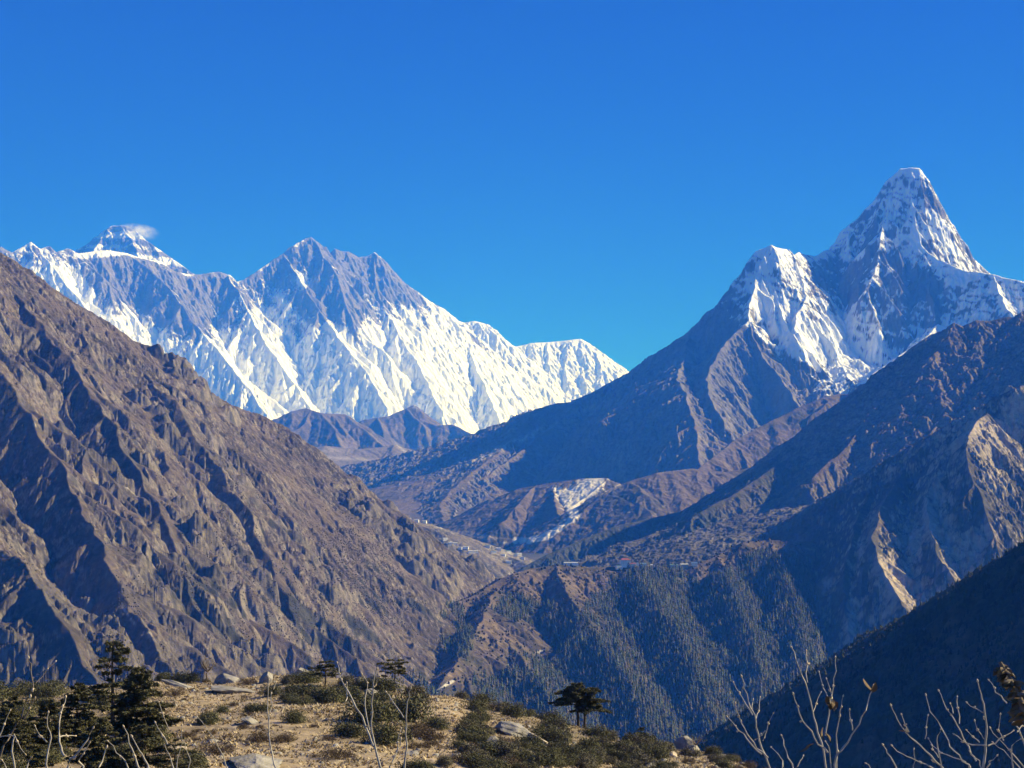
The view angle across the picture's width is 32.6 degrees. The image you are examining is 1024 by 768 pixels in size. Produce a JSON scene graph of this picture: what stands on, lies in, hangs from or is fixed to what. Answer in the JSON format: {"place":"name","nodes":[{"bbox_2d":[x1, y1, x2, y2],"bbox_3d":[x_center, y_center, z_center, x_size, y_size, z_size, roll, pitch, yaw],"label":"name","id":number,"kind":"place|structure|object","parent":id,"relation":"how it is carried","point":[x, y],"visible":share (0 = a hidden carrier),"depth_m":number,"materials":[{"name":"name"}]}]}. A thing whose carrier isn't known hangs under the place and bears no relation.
{"place":"outdoors","nodes":[
{"label":"outdoors","id":0,"kind":"place"},
{"bbox_2d":[88,637,138,724],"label":"fir tree","id":1,"kind":"object","parent":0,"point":[120,659],"visible":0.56,"depth_m":110.69,"materials":[{"name":"green plant"}]},
{"bbox_2d":[107,666,182,738],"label":"fir tree","id":2,"kind":"object","parent":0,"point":[128,705],"visible":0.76,"depth_m":103.03,"materials":[{"name":"green plant"}]},
{"bbox_2d":[0,252,494,691],"bbox_3d":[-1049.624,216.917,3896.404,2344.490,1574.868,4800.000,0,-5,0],"label":"brown hillside","id":3,"kind":"structure","parent":0,"point":[59,527],"depth_m":3790.71,"materials":[{"name":"stone"}]},
{"bbox_2d":[0,272,473,684],"bbox_3d":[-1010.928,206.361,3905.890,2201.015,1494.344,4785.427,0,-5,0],"label":"hillside scrub","id":4,"kind":"object","parent":3,"relation":"on","point":[403,577],"visible":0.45,"depth_m":3889.59,"materials":[{"name":"plant"}]},
{"bbox_2d":[0,226,628,433],"bbox_3d":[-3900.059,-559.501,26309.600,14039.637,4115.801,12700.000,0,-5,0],"label":"snow mountains","id":5,"kind":"structure","parent":0,"point":[310,323],"depth_m":24355.19,"materials":[{"name":"snow"}]},
{"bbox_2d":[336,692,399,725],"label":"shrub","id":6,"kind":"object","parent":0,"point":[383,712],"visible":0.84,"depth_m":112.37,"materials":[{"name":"green plant"}]},
{"bbox_2d":[272,405,470,466],"bbox_3d":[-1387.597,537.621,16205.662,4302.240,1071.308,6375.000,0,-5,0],"label":"valley head hills","id":7,"kind":"structure","parent":0,"point":[340,440],"depth_m":16346.38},
{"bbox_2d":[3,675,744,767],"bbox_3d":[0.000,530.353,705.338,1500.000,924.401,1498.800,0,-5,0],"label":"grassy knoll","id":8,"kind":"structure","parent":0,"point":[305,732],"depth_m":107.59,"materials":[{"name":"beige plant"}]},
{"bbox_2d":[0,709,31,767],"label":"bare shrub","id":9,"kind":"object","parent":8,"relation":"on","point":[17,741],"visible":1,"depth_m":2.76,"materials":[{"name":"grey plant"}]},
{"bbox_2d":[0,655,56,758],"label":"bare shrub","id":10,"kind":"object","parent":8,"relation":"on","point":[29,708],"visible":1,"depth_m":2.96,"materials":[{"name":"grey plant"}]},
{"bbox_2d":[34,695,93,767],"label":"bare shrub","id":11,"kind":"object","parent":8,"relation":"on","point":[61,748],"visible":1,"depth_m":2.86,"materials":[{"name":"grey plant"}]},
{"bbox_2d":[98,721,173,767],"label":"bare shrub","id":12,"kind":"object","parent":8,"relation":"on","point":[134,755],"visible":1,"depth_m":2.76,"materials":[{"name":"grey plant"}]},
{"bbox_2d":[158,701,227,767],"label":"bare shrub","id":13,"kind":"object","parent":8,"relation":"on","point":[185,744],"visible":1,"depth_m":3.15,"materials":[{"name":"grey plant"}]},
{"bbox_2d":[336,661,381,767],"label":"bare shrub","id":14,"kind":"object","parent":8,"relation":"on","point":[373,744],"visible":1,"depth_m":3.21,"materials":[{"name":"grey plant"}]},
{"bbox_2d":[1,678,741,767],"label":"pebbles","id":15,"kind":"object","parent":8,"relation":"on","point":[417,749],"visible":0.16,"depth_m":119.31,"materials":[{"name":"stone"}]},
{"bbox_2d":[0,674,746,767],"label":"dry grass","id":16,"kind":"structure","parent":8,"relation":"on","point":[319,709],"depth_m":114.51,"materials":[{"name":"plant"}]},
{"bbox_2d":[385,686,411,767],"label":"bare shrub","id":17,"kind":"object","parent":8,"relation":"on","point":[397,743],"visible":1,"depth_m":3.25,"materials":[{"name":"grey plant"}]},
{"bbox_2d":[726,674,803,767],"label":"bare shrub","id":18,"kind":"object","parent":8,"relation":"on","point":[756,748],"visible":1,"depth_m":3.39,"materials":[{"name":"grey plant"}]},
{"bbox_2d":[790,646,873,767],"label":"bare shrub","id":19,"kind":"object","parent":8,"relation":"on","point":[837,750],"visible":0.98,"depth_m":3.18,"materials":[{"name":"grey plant"}]},
{"bbox_2d":[865,689,976,767],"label":"bare shrub","id":20,"kind":"object","parent":8,"relation":"on","point":[935,761],"visible":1,"depth_m":3.26,"materials":[{"name":"grey plant"}]},
{"bbox_2d":[953,679,1023,767],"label":"bare shrub","id":21,"kind":"object","parent":8,"relation":"on","point":[985,744],"visible":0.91,"depth_m":2.96,"materials":[{"name":"grey plant"}]},
{"bbox_2d":[993,661,1023,725],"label":"leafy shoot","id":22,"kind":"object","parent":8,"relation":"on","point":[1006,681],"visible":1,"depth_m":2.86,"materials":[{"name":"brown plant"}]},
{"bbox_2d":[413,520,534,578],"bbox_3d":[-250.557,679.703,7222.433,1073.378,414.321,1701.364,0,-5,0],"label":"village slope","id":23,"kind":"structure","parent":0,"point":[497,565],"depth_m":7197.14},
{"bbox_2d":[475,738,503,757],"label":"shrub","id":24,"kind":"object","parent":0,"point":[489,747],"visible":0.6,"depth_m":101.00,"materials":[{"name":"green plant"}]},
{"bbox_2d":[493,741,520,757],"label":"shrub","id":25,"kind":"object","parent":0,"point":[505,749],"visible":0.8,"depth_m":100.67,"materials":[{"name":"green plant"}]},
{"bbox_2d":[0,0,1023,371],"label":"sky","id":26,"kind":"structure","parent":0,"point":[600,173],"materials":[{"name":"blue"}]},
{"bbox_2d":[504,549,548,559],"bbox_3d":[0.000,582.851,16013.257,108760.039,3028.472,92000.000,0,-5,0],"label":"ground","id":27,"kind":"structure","parent":0,"point":[534,556],"depth_m":7894.05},
{"bbox_2d":[0,679,13,700],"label":"shrub","id":28,"kind":"object","parent":27,"relation":"on","point":[4,696],"visible":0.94,"depth_m":168.05,"materials":[{"name":"green plant"}]},
{"bbox_2d":[0,751,26,767],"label":"shrub","id":29,"kind":"object","parent":27,"relation":"on","point":[9,763],"visible":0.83,"depth_m":74.21,"materials":[{"name":"green plant"}]},
{"bbox_2d":[0,695,43,751],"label":"fir tree","id":30,"kind":"object","parent":27,"relation":"on","point":[11,720],"visible":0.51,"depth_m":94.11,"materials":[{"name":"green plant"}]},
{"bbox_2d":[0,721,53,767],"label":"fir tree","id":31,"kind":"object","parent":27,"relation":"on","point":[36,758],"visible":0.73,"depth_m":76.72,"materials":[{"name":"green plant"}]},
{"bbox_2d":[15,697,75,754],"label":"fir tree","id":32,"kind":"object","parent":27,"relation":"on","point":[50,705],"visible":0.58,"depth_m":91.81,"materials":[{"name":"green plant"}]},
{"bbox_2d":[31,683,62,697],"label":"shrub","id":33,"kind":"object","parent":27,"relation":"on","point":[48,693],"visible":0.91,"depth_m":174.22,"materials":[{"name":"green plant"}]},
{"bbox_2d":[22,678,72,697],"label":"shrub","id":34,"kind":"object","parent":27,"relation":"on","point":[52,683],"visible":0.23,"depth_m":178.97,"materials":[{"name":"green plant"}]},
{"bbox_2d":[35,747,65,763],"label":"shrub","id":35,"kind":"object","parent":27,"relation":"on","point":[54,756],"visible":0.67,"depth_m":82.63,"materials":[{"name":"green plant"}]},
{"bbox_2d":[54,681,103,744],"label":"fir tree","id":36,"kind":"object","parent":27,"relation":"on","point":[83,718],"visible":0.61,"depth_m":98.84,"materials":[{"name":"green plant"}]},
{"bbox_2d":[64,716,131,767],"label":"fir tree","id":37,"kind":"object","parent":27,"relation":"on","point":[93,755],"visible":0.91,"depth_m":76.50,"materials":[{"name":"green plant"}]},
{"bbox_2d":[114,723,175,767],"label":"fir tree","id":38,"kind":"object","parent":27,"relation":"on","point":[151,736],"visible":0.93,"depth_m":76.72,"materials":[{"name":"green plant"}]},
{"bbox_2d":[125,723,173,745],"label":"shrub","id":39,"kind":"object","parent":27,"relation":"on","point":[158,743],"visible":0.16,"depth_m":98.70,"materials":[{"name":"green plant"}]},
{"bbox_2d":[139,737,209,767],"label":"fir tree","id":40,"kind":"object","parent":27,"relation":"on","point":[182,763],"visible":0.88,"depth_m":76.57,"materials":[{"name":"green plant"}]},
{"bbox_2d":[169,671,201,682],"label":"shrub","id":41,"kind":"object","parent":27,"relation":"on","point":[188,676],"visible":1,"depth_m":196.71,"materials":[{"name":"green plant"}]},
{"bbox_2d":[175,746,209,767],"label":"shrub","id":42,"kind":"object","parent":27,"relation":"on","point":[197,756],"visible":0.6,"depth_m":83.76,"materials":[{"name":"green plant"}]},
{"bbox_2d":[193,709,222,725],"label":"shrub","id":43,"kind":"object","parent":27,"relation":"on","point":[206,718],"visible":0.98,"depth_m":112.17,"materials":[{"name":"green plant"}]},
{"bbox_2d":[196,647,223,679],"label":"bare tree","id":44,"kind":"object","parent":27,"relation":"on","point":[205,667],"visible":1,"depth_m":196.99,"materials":[{"name":"grey plant"}]},
{"bbox_2d":[198,742,235,754],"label":"shrub","id":45,"kind":"object","parent":27,"relation":"on","point":[214,749],"visible":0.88,"depth_m":92.28,"materials":[{"name":"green plant"}]},
{"bbox_2d":[214,673,239,683],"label":"boulder","id":46,"kind":"object","parent":27,"relation":"on","point":[223,678],"visible":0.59,"depth_m":194.48,"materials":[{"name":"stone"}]},
{"bbox_2d":[211,685,255,693],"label":"boulder","id":47,"kind":"object","parent":27,"relation":"on","point":[223,689],"visible":0.66,"depth_m":169.24,"materials":[{"name":"stone"}]},
{"bbox_2d":[229,753,282,767],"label":"boulder","id":48,"kind":"object","parent":27,"relation":"on","point":[253,760],"visible":0.98,"depth_m":85.65,"materials":[{"name":"stone"}]},
{"bbox_2d":[242,701,272,712],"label":"shrub","id":49,"kind":"object","parent":27,"relation":"on","point":[250,707],"visible":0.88,"depth_m":122.44,"materials":[{"name":"green plant"}]},
{"bbox_2d":[245,729,274,741],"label":"shrub","id":50,"kind":"object","parent":27,"relation":"on","point":[259,737],"visible":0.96,"depth_m":100.70,"materials":[{"name":"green plant"}]},
{"bbox_2d":[258,684,282,695],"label":"shrub","id":51,"kind":"object","parent":27,"relation":"on","point":[276,691],"visible":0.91,"depth_m":161.68,"materials":[{"name":"green plant"}]},
{"bbox_2d":[272,731,298,741],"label":"shrub","id":52,"kind":"object","parent":27,"relation":"on","point":[284,737],"visible":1,"depth_m":101.05,"materials":[{"name":"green plant"}]},
{"bbox_2d":[278,707,309,723],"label":"shrub","id":53,"kind":"object","parent":27,"relation":"on","point":[294,717],"visible":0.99,"depth_m":109.56,"materials":[{"name":"green plant"}]},
{"bbox_2d":[280,681,320,695],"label":"shrub","id":54,"kind":"object","parent":27,"relation":"on","point":[292,687],"visible":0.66,"depth_m":159.62,"materials":[{"name":"green plant"}]},
{"bbox_2d":[285,694,315,704],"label":"shrub","id":55,"kind":"object","parent":27,"relation":"on","point":[302,700],"visible":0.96,"depth_m":133.71,"materials":[{"name":"green plant"}]},
{"bbox_2d":[288,671,318,683],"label":"shrub","id":56,"kind":"object","parent":27,"relation":"on","point":[307,678],"visible":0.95,"depth_m":173.26,"materials":[{"name":"green plant"}]},
{"bbox_2d":[305,683,343,703],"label":"shrub","id":57,"kind":"object","parent":27,"relation":"on","point":[323,695],"visible":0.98,"depth_m":135.56,"materials":[{"name":"green plant"}]},
{"bbox_2d":[308,660,341,686],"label":"pine tree","id":58,"kind":"object","parent":27,"relation":"on","point":[328,665],"visible":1,"depth_m":171.11,"materials":[{"name":"green plant"}]},
{"bbox_2d":[316,745,358,759],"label":"shrub","id":59,"kind":"object","parent":27,"relation":"on","point":[343,754],"visible":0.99,"depth_m":90.72,"materials":[{"name":"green plant"}]},
{"bbox_2d":[335,674,358,685],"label":"shrub","id":60,"kind":"object","parent":27,"relation":"on","point":[345,679],"visible":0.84,"depth_m":172.75,"materials":[{"name":"green plant"}]},
{"bbox_2d":[329,720,366,737],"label":"shrub","id":61,"kind":"object","parent":27,"relation":"on","point":[348,729],"visible":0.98,"depth_m":103.63,"materials":[{"name":"green plant"}]},
{"bbox_2d":[354,675,379,689],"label":"shrub","id":62,"kind":"object","parent":27,"relation":"on","point":[362,682],"visible":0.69,"depth_m":172.36,"materials":[{"name":"green plant"}]},
{"bbox_2d":[358,719,412,746],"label":"shrub","id":63,"kind":"object","parent":27,"relation":"on","point":[384,734],"visible":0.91,"depth_m":101.02,"materials":[{"name":"green plant"}]},
{"bbox_2d":[366,674,405,691],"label":"shrub","id":64,"kind":"object","parent":27,"relation":"on","point":[386,684],"visible":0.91,"depth_m":171.34,"materials":[{"name":"green plant"}]},
{"bbox_2d":[385,659,408,692],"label":"pine tree","id":65,"kind":"object","parent":27,"relation":"on","point":[395,671],"visible":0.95,"depth_m":176.49,"materials":[{"name":"green plant"}]},
{"bbox_2d":[380,690,438,722],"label":"shrub","id":66,"kind":"object","parent":27,"relation":"on","point":[414,713],"visible":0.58,"depth_m":123.94,"materials":[{"name":"green plant"}]},
{"bbox_2d":[396,757,432,767],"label":"shrub","id":67,"kind":"object","parent":27,"relation":"on","point":[408,764],"visible":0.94,"depth_m":87.41,"materials":[{"name":"green plant"}]},
{"bbox_2d":[401,683,428,695],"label":"shrub","id":68,"kind":"object","parent":27,"relation":"on","point":[416,689],"visible":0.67,"depth_m":173.76,"materials":[{"name":"green plant"}]},
{"bbox_2d":[404,726,439,739],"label":"shrub","id":69,"kind":"object","parent":27,"relation":"on","point":[422,735],"visible":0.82,"depth_m":107.19,"materials":[{"name":"green plant"}]},
{"bbox_2d":[417,727,445,740],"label":"shrub","id":70,"kind":"object","parent":27,"relation":"on","point":[438,735],"visible":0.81,"depth_m":107.41,"materials":[{"name":"green plant"}]},
{"bbox_2d":[425,714,452,729],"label":"shrub","id":71,"kind":"object","parent":27,"relation":"on","point":[441,723],"visible":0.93,"depth_m":120.90,"materials":[{"name":"green plant"}]},
{"bbox_2d":[434,754,453,765],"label":"shrub","id":72,"kind":"object","parent":27,"relation":"on","point":[444,760],"visible":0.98,"depth_m":90.31,"materials":[{"name":"green plant"}]},
{"bbox_2d":[455,730,476,742],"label":"shrub","id":73,"kind":"object","parent":27,"relation":"on","point":[466,736],"visible":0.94,"depth_m":108.99,"materials":[{"name":"green plant"}]},
{"bbox_2d":[460,749,486,767],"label":"shrub","id":74,"kind":"object","parent":27,"relation":"on","point":[473,759],"visible":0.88,"depth_m":91.50,"materials":[{"name":"green plant"}]},
{"bbox_2d":[454,722,493,738],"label":"shrub","id":75,"kind":"object","parent":27,"relation":"on","point":[477,731],"visible":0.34,"depth_m":110.56,"materials":[{"name":"green plant"}]},
{"bbox_2d":[459,696,492,711],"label":"shrub","id":76,"kind":"object","parent":27,"relation":"on","point":[478,704],"visible":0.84,"depth_m":161.36,"materials":[{"name":"green plant"}]},
{"bbox_2d":[463,709,493,721],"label":"shrub","id":77,"kind":"object","parent":27,"relation":"on","point":[485,715],"visible":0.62,"depth_m":142.10,"materials":[{"name":"green plant"}]},
{"bbox_2d":[468,692,496,703],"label":"shrub","id":78,"kind":"object","parent":27,"relation":"on","point":[482,696],"visible":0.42,"depth_m":181.24,"materials":[{"name":"green plant"}]},
{"bbox_2d":[477,754,510,767],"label":"shrub","id":79,"kind":"object","parent":27,"relation":"on","point":[498,760],"visible":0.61,"depth_m":90.53,"materials":[{"name":"green plant"}]},
{"bbox_2d":[495,721,530,736],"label":"boulder","id":80,"kind":"object","parent":27,"relation":"on","point":[509,728],"visible":0.65,"depth_m":124.06,"materials":[{"name":"stone"}]},
{"bbox_2d":[499,700,527,717],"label":"shrub","id":81,"kind":"object","parent":27,"relation":"on","point":[516,710],"visible":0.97,"depth_m":165.90,"materials":[{"name":"green plant"}]},
{"bbox_2d":[537,725,570,742],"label":"shrub","id":82,"kind":"object","parent":27,"relation":"on","point":[553,731],"visible":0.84,"depth_m":124.61,"materials":[{"name":"green plant"}]},
{"bbox_2d":[538,715,571,728],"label":"shrub","id":83,"kind":"object","parent":27,"relation":"on","point":[547,720],"visible":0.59,"depth_m":150.30,"materials":[{"name":"green plant"}]},
{"bbox_2d":[547,682,591,725],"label":"pine tree","id":84,"kind":"object","parent":27,"relation":"on","point":[571,694],"visible":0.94,"depth_m":179.13,"materials":[{"name":"green plant"}]},
{"bbox_2d":[575,756,595,767],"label":"shrub","id":85,"kind":"object","parent":27,"relation":"on","point":[585,763],"visible":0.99,"depth_m":101.42,"materials":[{"name":"green plant"}]},
{"bbox_2d":[569,687,612,727],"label":"pine tree","id":86,"kind":"object","parent":27,"relation":"on","point":[593,705],"visible":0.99,"depth_m":178.54,"materials":[{"name":"green plant"}]},
{"bbox_2d":[580,723,612,738],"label":"shrub","id":87,"kind":"object","parent":27,"relation":"on","point":[596,732],"visible":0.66,"depth_m":163.92,"materials":[{"name":"green plant"}]},
{"bbox_2d":[620,730,658,744],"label":"shrub","id":88,"kind":"object","parent":27,"relation":"on","point":[631,735],"visible":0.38,"depth_m":170.26,"materials":[{"name":"green plant"}]},
{"bbox_2d":[674,736,700,751],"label":"boulder","id":89,"kind":"object","parent":27,"relation":"on","point":[681,742],"visible":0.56,"depth_m":172.38,"materials":[{"name":"stone"}]},
{"bbox_2d":[678,746,702,757],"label":"shrub","id":90,"kind":"object","parent":27,"relation":"on","point":[687,752],"visible":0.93,"depth_m":165.90,"materials":[{"name":"green plant"}]},
{"bbox_2d":[703,745,723,755],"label":"shrub","id":91,"kind":"object","parent":27,"relation":"on","point":[711,750],"visible":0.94,"depth_m":168.35,"materials":[{"name":"green plant"}]},
{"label":"boulder","id":92,"kind":"object","parent":27,"relation":"on","visible":0},
{"bbox_2d":[635,751,656,764],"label":"shrub","id":93,"kind":"object","parent":92,"relation":"on","point":[647,759],"visible":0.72,"depth_m":109.39,"materials":[{"name":"green plant"}]},
{"bbox_2d":[525,749,566,766],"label":"shrub","id":94,"kind":"object","parent":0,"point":[546,759],"visible":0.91,"depth_m":98.71,"materials":[{"name":"green plant"}]},
{"bbox_2d":[554,742,585,755],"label":"shrub","id":95,"kind":"object","parent":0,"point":[569,749],"visible":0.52,"depth_m":107.80,"materials":[{"name":"green plant"}]},
{"bbox_2d":[576,734,602,749],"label":"shrub","id":96,"kind":"object","parent":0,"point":[585,743],"visible":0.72,"depth_m":118.36,"materials":[{"name":"green plant"}]},
{"bbox_2d":[399,540,826,744],"bbox_3d":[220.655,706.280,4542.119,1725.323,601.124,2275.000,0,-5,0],"label":"forested ridge","id":97,"kind":"structure","parent":0,"point":[520,635],"depth_m":4364.89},
{"bbox_2d":[398,538,825,744],"bbox_3d":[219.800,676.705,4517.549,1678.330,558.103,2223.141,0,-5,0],"label":"scrub","id":98,"kind":"object","parent":97,"relation":"on","point":[532,629],"visible":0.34,"depth_m":4391.61,"materials":[{"name":"plant"}]},
{"bbox_2d":[401,546,830,748],"bbox_3d":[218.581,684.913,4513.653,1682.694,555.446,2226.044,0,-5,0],"label":"forest","id":99,"kind":"object","parent":97,"relation":"on","point":[753,610],"visible":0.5,"depth_m":4314.79,"materials":[{"name":"plant"}]},
{"bbox_2d":[602,737,634,750],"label":"shrub","id":100,"kind":"object","parent":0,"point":[612,744],"visible":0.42,"depth_m":134.33,"materials":[{"name":"green plant"}]},
{"bbox_2d":[436,394,846,552],"bbox_3d":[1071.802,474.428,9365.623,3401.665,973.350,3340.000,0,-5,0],"label":"landslip hill","id":101,"kind":"structure","parent":0,"point":[548,517],"depth_m":8742.64,"materials":[{"name":"stone"}]},
{"bbox_2d":[640,745,670,759],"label":"shrub","id":102,"kind":"object","parent":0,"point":[658,753],"visible":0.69,"depth_m":118.94,"materials":[{"name":"green plant"}]},
{"bbox_2d":[338,168,1023,532],"bbox_3d":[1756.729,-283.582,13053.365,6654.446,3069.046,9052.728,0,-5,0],"label":"sharp peak terrain","id":103,"kind":"structure","parent":0,"point":[892,274],"depth_m":12594.35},
{"bbox_2d":[517,311,1023,571],"bbox_3d":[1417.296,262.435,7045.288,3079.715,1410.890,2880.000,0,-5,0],"label":"mountain ridge","id":104,"kind":"structure","parent":0,"point":[928,385],"depth_m":6884.21,"materials":[{"name":"stone"}]},
{"bbox_2d":[574,385,1023,656],"bbox_3d":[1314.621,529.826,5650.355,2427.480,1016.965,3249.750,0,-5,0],"label":"craggy right ridge","id":105,"kind":"structure","parent":0,"point":[902,532],"depth_m":4987.59,"materials":[{"name":"stone"}]},
{"bbox_2d":[695,545,1023,767],"bbox_3d":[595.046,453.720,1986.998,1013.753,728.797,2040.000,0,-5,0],"label":"shaded right slope","id":106,"kind":"structure","parent":0,"point":[855,752],"depth_m":1658.94,"materials":[{"name":"plant"}]},
{"bbox_2d":[696,540,1023,767],"bbox_3d":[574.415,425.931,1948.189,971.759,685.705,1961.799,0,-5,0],"label":"shaded scrub","id":107,"kind":"object","parent":106,"relation":"on","point":[784,722],"visible":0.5,"depth_m":1698.32,"materials":[{"name":"plant"}]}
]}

